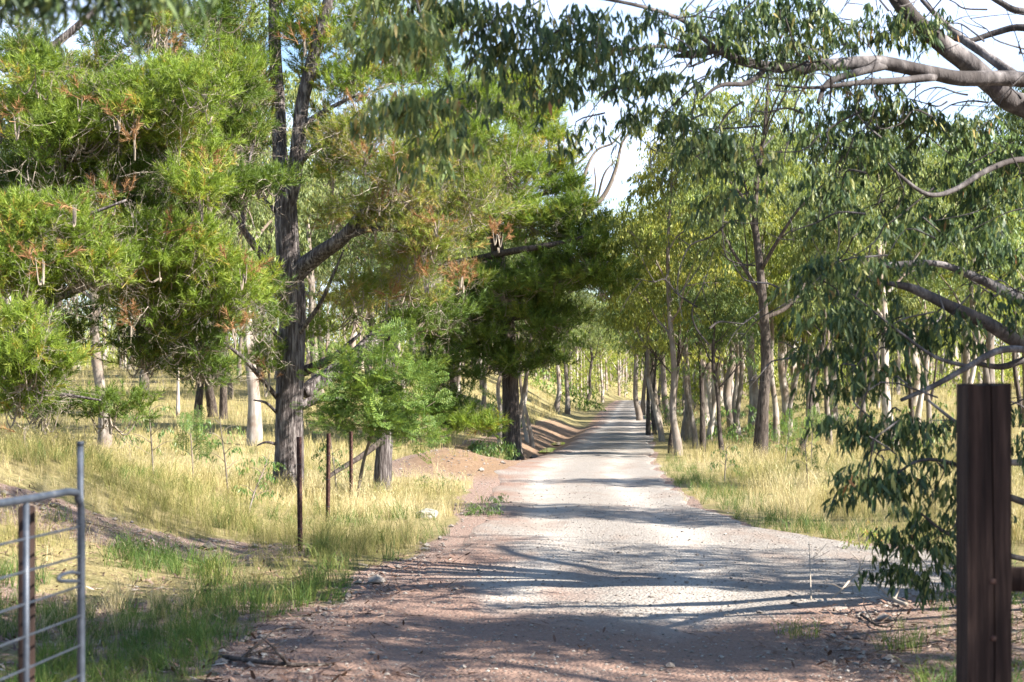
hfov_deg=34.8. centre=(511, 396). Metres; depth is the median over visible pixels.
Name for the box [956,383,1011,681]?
gate post
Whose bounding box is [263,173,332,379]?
gum tree
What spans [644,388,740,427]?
shrub
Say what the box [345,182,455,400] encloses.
gum tree
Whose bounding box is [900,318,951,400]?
gum tree
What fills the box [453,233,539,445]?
gum tree
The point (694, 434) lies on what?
gum tree
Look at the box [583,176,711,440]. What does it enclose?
gum tree
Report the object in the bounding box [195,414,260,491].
sapling
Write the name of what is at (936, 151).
gum tree
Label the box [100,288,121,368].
gum tree
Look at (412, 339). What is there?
gum tree
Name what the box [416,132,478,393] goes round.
gum tree
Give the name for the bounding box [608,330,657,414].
gum tree
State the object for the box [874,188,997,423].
gum tree
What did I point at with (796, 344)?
gum tree
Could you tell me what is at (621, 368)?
woodland
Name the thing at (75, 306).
gum tree
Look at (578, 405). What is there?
shrub
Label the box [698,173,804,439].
gum tree
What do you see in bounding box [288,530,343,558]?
grass tussock
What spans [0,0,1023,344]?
sky
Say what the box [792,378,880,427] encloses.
shrub
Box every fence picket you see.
[296,437,302,550]
[325,433,330,517]
[349,431,352,497]
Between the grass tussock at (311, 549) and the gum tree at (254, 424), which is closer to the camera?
the grass tussock at (311, 549)
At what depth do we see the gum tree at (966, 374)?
69.68 m
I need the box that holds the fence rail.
[1012,566,1023,591]
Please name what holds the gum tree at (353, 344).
on the ground at (566, 429)
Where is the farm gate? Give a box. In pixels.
[0,488,84,681]
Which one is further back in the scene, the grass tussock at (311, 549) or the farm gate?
the grass tussock at (311, 549)
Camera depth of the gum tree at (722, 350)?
78.81 m
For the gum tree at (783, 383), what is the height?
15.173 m
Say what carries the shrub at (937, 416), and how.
on the ground at (566, 429)
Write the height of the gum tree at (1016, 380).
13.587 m
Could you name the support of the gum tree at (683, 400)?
on the ground at (566, 429)
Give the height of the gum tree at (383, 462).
5.013 m
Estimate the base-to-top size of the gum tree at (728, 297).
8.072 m
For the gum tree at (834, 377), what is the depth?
69.70 m
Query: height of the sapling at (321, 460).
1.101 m
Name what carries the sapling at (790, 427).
on the ground at (566, 429)
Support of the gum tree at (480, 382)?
on the ground at (566, 429)
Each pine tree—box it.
[0,0,317,464]
[179,0,560,492]
[385,63,638,459]
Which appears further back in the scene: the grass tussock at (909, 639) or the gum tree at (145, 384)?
the gum tree at (145, 384)
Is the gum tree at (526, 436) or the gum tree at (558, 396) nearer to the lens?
the gum tree at (526, 436)
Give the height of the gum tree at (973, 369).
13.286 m
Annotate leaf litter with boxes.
[0,465,1023,681]
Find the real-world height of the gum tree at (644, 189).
12.807 m
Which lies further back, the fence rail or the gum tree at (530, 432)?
the gum tree at (530, 432)
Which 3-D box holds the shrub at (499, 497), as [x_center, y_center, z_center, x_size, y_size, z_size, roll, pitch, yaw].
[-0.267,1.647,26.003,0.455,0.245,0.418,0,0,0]
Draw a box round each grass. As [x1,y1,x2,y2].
[0,361,1023,651]
[0,430,1023,681]
[539,448,556,451]
[552,442,564,444]
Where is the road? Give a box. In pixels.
[278,400,954,681]
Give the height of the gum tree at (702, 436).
10.409 m
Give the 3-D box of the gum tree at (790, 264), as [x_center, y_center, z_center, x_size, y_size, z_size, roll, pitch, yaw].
[8.730,-1.215,46.008,3.595,9.798,3.624,0,0,-24]
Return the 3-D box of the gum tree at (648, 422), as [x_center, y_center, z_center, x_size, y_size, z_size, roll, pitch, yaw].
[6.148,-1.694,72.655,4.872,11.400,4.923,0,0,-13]
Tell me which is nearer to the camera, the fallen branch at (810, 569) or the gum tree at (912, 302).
the fallen branch at (810, 569)
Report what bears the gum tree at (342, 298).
on the ground at (566, 429)
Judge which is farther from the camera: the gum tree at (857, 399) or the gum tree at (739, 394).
the gum tree at (857, 399)
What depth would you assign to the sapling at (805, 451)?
30.99 m
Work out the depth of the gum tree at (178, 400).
60.01 m
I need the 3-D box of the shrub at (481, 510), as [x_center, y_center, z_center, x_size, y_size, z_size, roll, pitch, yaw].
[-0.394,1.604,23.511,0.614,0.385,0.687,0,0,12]
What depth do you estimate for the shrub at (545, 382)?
149.82 m
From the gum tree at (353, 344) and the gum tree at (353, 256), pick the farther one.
the gum tree at (353, 344)
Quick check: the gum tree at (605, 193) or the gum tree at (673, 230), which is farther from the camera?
the gum tree at (605, 193)
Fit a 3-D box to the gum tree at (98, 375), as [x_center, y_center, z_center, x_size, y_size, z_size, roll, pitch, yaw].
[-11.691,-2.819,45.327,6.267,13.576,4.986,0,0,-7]
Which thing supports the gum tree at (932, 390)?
on the ground at (566, 429)
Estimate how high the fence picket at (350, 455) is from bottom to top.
1.378 m
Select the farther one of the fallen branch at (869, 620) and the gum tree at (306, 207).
the gum tree at (306, 207)
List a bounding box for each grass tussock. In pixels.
[177,543,264,586]
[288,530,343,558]
[315,547,352,571]
[766,612,829,638]
[862,623,929,653]
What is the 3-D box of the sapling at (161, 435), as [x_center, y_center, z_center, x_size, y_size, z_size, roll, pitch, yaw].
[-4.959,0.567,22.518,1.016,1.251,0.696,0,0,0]
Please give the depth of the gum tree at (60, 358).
72.12 m
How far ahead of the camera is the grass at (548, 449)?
59.00 m
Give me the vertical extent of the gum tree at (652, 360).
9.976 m
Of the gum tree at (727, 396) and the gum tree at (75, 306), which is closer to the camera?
the gum tree at (727, 396)
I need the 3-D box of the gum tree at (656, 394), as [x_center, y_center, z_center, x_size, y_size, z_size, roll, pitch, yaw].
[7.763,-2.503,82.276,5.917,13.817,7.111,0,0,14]
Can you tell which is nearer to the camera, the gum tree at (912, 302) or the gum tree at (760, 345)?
the gum tree at (912, 302)
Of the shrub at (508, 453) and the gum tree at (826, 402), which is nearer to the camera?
the shrub at (508, 453)
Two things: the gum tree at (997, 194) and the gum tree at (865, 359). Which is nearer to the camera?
the gum tree at (997, 194)
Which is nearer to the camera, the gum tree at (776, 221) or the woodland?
the gum tree at (776, 221)
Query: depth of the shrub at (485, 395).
66.21 m
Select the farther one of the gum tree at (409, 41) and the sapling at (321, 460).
the sapling at (321, 460)
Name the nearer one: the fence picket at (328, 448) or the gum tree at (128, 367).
the fence picket at (328, 448)
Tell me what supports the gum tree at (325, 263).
on the ground at (566, 429)
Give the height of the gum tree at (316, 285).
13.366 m
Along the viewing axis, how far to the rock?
22.92 m
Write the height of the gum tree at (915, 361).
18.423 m
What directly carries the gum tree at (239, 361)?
on the ground at (566, 429)
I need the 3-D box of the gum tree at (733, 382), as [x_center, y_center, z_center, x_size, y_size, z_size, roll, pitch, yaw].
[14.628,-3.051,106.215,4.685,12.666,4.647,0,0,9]
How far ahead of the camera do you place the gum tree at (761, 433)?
44.63 m
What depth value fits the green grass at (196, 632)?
12.96 m
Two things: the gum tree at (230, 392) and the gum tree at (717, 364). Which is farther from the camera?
the gum tree at (717, 364)
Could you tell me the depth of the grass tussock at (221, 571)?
14.88 m
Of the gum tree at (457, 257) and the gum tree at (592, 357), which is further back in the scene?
the gum tree at (592, 357)
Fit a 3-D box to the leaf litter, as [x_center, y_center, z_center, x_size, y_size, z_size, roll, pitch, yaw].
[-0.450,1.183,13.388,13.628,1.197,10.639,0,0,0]
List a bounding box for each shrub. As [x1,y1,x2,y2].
[414,474,465,491]
[420,379,498,421]
[456,391,521,434]
[463,496,504,516]
[467,437,522,459]
[484,493,508,502]
[523,365,576,399]
[551,383,605,411]
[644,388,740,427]
[706,404,794,444]
[746,442,809,455]
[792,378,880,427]
[840,520,883,550]
[882,400,1015,456]
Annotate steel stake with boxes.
[76,441,83,681]
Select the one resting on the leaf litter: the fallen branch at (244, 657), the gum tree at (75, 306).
the fallen branch at (244, 657)
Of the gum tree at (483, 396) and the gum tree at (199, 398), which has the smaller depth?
the gum tree at (199, 398)
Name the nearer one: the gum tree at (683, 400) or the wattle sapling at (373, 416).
the wattle sapling at (373, 416)
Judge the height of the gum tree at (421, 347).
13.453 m
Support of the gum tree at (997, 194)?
on the ground at (566, 429)
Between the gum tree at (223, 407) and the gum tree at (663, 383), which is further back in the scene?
the gum tree at (663, 383)
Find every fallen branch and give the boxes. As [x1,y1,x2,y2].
[205,626,333,666]
[809,543,829,599]
[825,552,907,606]
[860,598,907,627]
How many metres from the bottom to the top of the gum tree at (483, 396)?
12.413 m
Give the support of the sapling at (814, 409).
on the ground at (566, 429)
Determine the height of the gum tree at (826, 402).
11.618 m
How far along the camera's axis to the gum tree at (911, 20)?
10.95 m
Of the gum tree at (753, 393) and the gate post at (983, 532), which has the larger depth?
the gum tree at (753, 393)
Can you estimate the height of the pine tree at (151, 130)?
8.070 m
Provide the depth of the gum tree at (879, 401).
87.27 m
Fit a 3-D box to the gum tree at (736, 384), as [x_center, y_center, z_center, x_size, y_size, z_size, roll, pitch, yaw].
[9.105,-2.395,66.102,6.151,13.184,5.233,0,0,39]
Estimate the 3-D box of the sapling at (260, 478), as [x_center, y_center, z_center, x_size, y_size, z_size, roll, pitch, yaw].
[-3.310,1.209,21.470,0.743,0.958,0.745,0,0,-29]
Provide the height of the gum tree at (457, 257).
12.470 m
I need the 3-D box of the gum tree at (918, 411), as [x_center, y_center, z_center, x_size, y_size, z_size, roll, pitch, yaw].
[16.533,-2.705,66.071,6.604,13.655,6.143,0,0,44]
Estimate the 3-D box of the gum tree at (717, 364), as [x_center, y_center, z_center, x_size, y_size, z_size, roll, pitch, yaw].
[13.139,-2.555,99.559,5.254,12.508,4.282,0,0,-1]
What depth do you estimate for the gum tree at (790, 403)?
63.07 m
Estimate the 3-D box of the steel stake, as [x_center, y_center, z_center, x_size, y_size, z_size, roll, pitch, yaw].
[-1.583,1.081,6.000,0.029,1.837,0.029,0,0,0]
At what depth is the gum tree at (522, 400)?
51.28 m
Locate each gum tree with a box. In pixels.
[0,0,491,192]
[0,47,145,447]
[0,118,42,412]
[19,151,75,392]
[62,284,107,367]
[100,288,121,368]
[127,317,135,369]
[139,327,149,393]
[149,0,350,445]
[168,153,273,418]
[176,319,212,415]
[193,108,301,388]
[204,152,274,416]
[216,138,321,418]
[220,120,336,382]
[221,297,277,399]
[222,111,396,402]
[237,313,242,377]
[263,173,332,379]
[268,198,333,277]
[301,149,465,388]
[302,224,352,364]
[305,223,362,359]
[318,265,366,341]
[322,176,376,369]
[324,233,488,489]
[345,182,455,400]
[346,133,441,385]
[366,183,452,385]
[407,0,1023,622]
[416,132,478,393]
[429,234,528,410]
[429,252,507,391]
[441,207,504,390]
[448,237,588,447]
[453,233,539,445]
[476,206,572,449]
[516,232,578,442]
[518,56,649,379]
[533,261,594,411]
[552,288,604,414]
[562,292,621,405]
[575,106,755,455]
[582,302,626,402]
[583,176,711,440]
[590,253,654,420]
[594,191,745,448]
[596,253,692,434]
[598,194,665,441]
[601,210,662,427]
[604,205,740,452]
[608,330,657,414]
[610,287,669,423]
[621,290,676,433]
[627,184,776,451]
[633,229,748,440]
[642,81,817,429]
[653,178,768,444]
[654,332,695,414]
[655,233,779,452]
[657,348,676,409]
[660,33,936,456]
[676,183,747,425]
[681,163,761,426]
[689,339,743,395]
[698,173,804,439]
[702,152,847,443]
[703,176,791,435]
[710,272,777,374]
[722,128,818,433]
[726,323,755,395]
[743,324,796,357]
[751,186,870,435]
[753,176,871,444]
[754,188,904,455]
[758,235,844,432]
[769,125,931,420]
[776,152,875,414]
[781,123,980,451]
[785,334,789,372]
[786,178,937,437]
[826,137,904,408]
[859,196,1000,437]
[861,271,929,408]
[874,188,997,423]
[876,164,1020,424]
[884,117,1023,382]
[886,142,942,405]
[889,138,1022,382]
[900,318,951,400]
[916,160,1023,382]
[916,288,960,400]
[930,121,1022,382]
[936,206,1023,423]
[957,87,1023,426]
[961,282,1016,382]
[970,169,1023,207]
[971,294,1023,382]
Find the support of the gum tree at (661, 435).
on the ground at (566, 429)
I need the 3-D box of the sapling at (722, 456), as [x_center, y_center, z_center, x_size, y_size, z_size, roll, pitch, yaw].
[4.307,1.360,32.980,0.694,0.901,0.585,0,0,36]
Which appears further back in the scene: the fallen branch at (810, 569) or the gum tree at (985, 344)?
the gum tree at (985, 344)
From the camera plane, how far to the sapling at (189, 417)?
23.99 m
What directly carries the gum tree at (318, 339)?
on the ground at (566, 429)
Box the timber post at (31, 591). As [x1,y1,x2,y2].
[18,505,34,681]
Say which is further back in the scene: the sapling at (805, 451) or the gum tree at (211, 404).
the gum tree at (211, 404)
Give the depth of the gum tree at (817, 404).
80.11 m
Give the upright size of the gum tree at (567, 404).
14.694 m
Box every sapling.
[115,398,188,470]
[174,405,211,475]
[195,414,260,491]
[231,454,285,510]
[290,317,456,494]
[311,440,354,486]
[708,445,745,481]
[771,408,802,463]
[788,438,823,484]
[799,404,825,462]
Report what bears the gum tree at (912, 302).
on the ground at (566, 429)
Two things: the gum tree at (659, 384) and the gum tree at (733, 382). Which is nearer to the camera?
the gum tree at (733, 382)
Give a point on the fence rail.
(1017, 578)
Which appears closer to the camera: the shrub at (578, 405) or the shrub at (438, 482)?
the shrub at (438, 482)
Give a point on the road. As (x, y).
(612, 446)
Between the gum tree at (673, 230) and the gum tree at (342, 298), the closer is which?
the gum tree at (673, 230)
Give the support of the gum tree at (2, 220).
on the ground at (566, 429)
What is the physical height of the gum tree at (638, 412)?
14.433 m
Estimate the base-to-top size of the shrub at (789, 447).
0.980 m
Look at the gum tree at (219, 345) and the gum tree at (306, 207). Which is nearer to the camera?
the gum tree at (306, 207)
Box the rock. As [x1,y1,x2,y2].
[418,508,438,517]
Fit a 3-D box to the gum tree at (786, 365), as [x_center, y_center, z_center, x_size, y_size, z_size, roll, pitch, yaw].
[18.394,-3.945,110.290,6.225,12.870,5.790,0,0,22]
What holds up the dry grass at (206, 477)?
on the ground at (566, 429)
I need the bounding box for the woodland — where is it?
[2,253,1022,411]
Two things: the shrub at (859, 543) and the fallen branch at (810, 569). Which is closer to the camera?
the fallen branch at (810, 569)
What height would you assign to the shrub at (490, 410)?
2.127 m
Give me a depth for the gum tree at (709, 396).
60.74 m
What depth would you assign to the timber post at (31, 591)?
5.73 m
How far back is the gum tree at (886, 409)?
50.02 m
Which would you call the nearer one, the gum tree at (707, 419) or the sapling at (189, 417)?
the sapling at (189, 417)
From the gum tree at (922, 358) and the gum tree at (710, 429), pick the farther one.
the gum tree at (922, 358)
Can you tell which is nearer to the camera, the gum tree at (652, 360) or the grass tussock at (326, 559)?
the grass tussock at (326, 559)
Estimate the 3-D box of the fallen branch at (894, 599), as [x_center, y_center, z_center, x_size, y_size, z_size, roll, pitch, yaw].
[2.860,1.496,13.464,0.678,0.381,0.659,0,0,0]
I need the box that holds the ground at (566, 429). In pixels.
[0,343,1023,681]
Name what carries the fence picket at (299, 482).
on the ground at (566, 429)
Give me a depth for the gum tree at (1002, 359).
108.85 m
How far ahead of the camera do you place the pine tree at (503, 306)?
47.91 m
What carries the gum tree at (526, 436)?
on the ground at (566, 429)
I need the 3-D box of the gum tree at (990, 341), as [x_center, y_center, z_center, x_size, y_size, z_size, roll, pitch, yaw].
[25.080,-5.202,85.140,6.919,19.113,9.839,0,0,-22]
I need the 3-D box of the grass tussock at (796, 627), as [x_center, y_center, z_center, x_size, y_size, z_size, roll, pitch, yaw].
[2.051,1.615,11.574,0.502,0.212,0.476,0,0,0]
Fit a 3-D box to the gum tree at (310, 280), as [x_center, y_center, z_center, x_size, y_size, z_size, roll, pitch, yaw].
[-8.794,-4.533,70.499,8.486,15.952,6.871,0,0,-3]
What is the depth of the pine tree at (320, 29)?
27.53 m
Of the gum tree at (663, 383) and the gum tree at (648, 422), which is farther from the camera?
the gum tree at (663, 383)
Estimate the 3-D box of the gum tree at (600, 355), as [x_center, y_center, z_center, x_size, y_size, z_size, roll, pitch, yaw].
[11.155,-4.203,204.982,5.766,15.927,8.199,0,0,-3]
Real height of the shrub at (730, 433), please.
1.800 m
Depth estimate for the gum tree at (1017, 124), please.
67.52 m
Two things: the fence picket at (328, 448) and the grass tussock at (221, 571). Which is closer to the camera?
the grass tussock at (221, 571)
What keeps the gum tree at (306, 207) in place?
on the ground at (566, 429)
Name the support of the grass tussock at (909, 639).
on the ground at (566, 429)

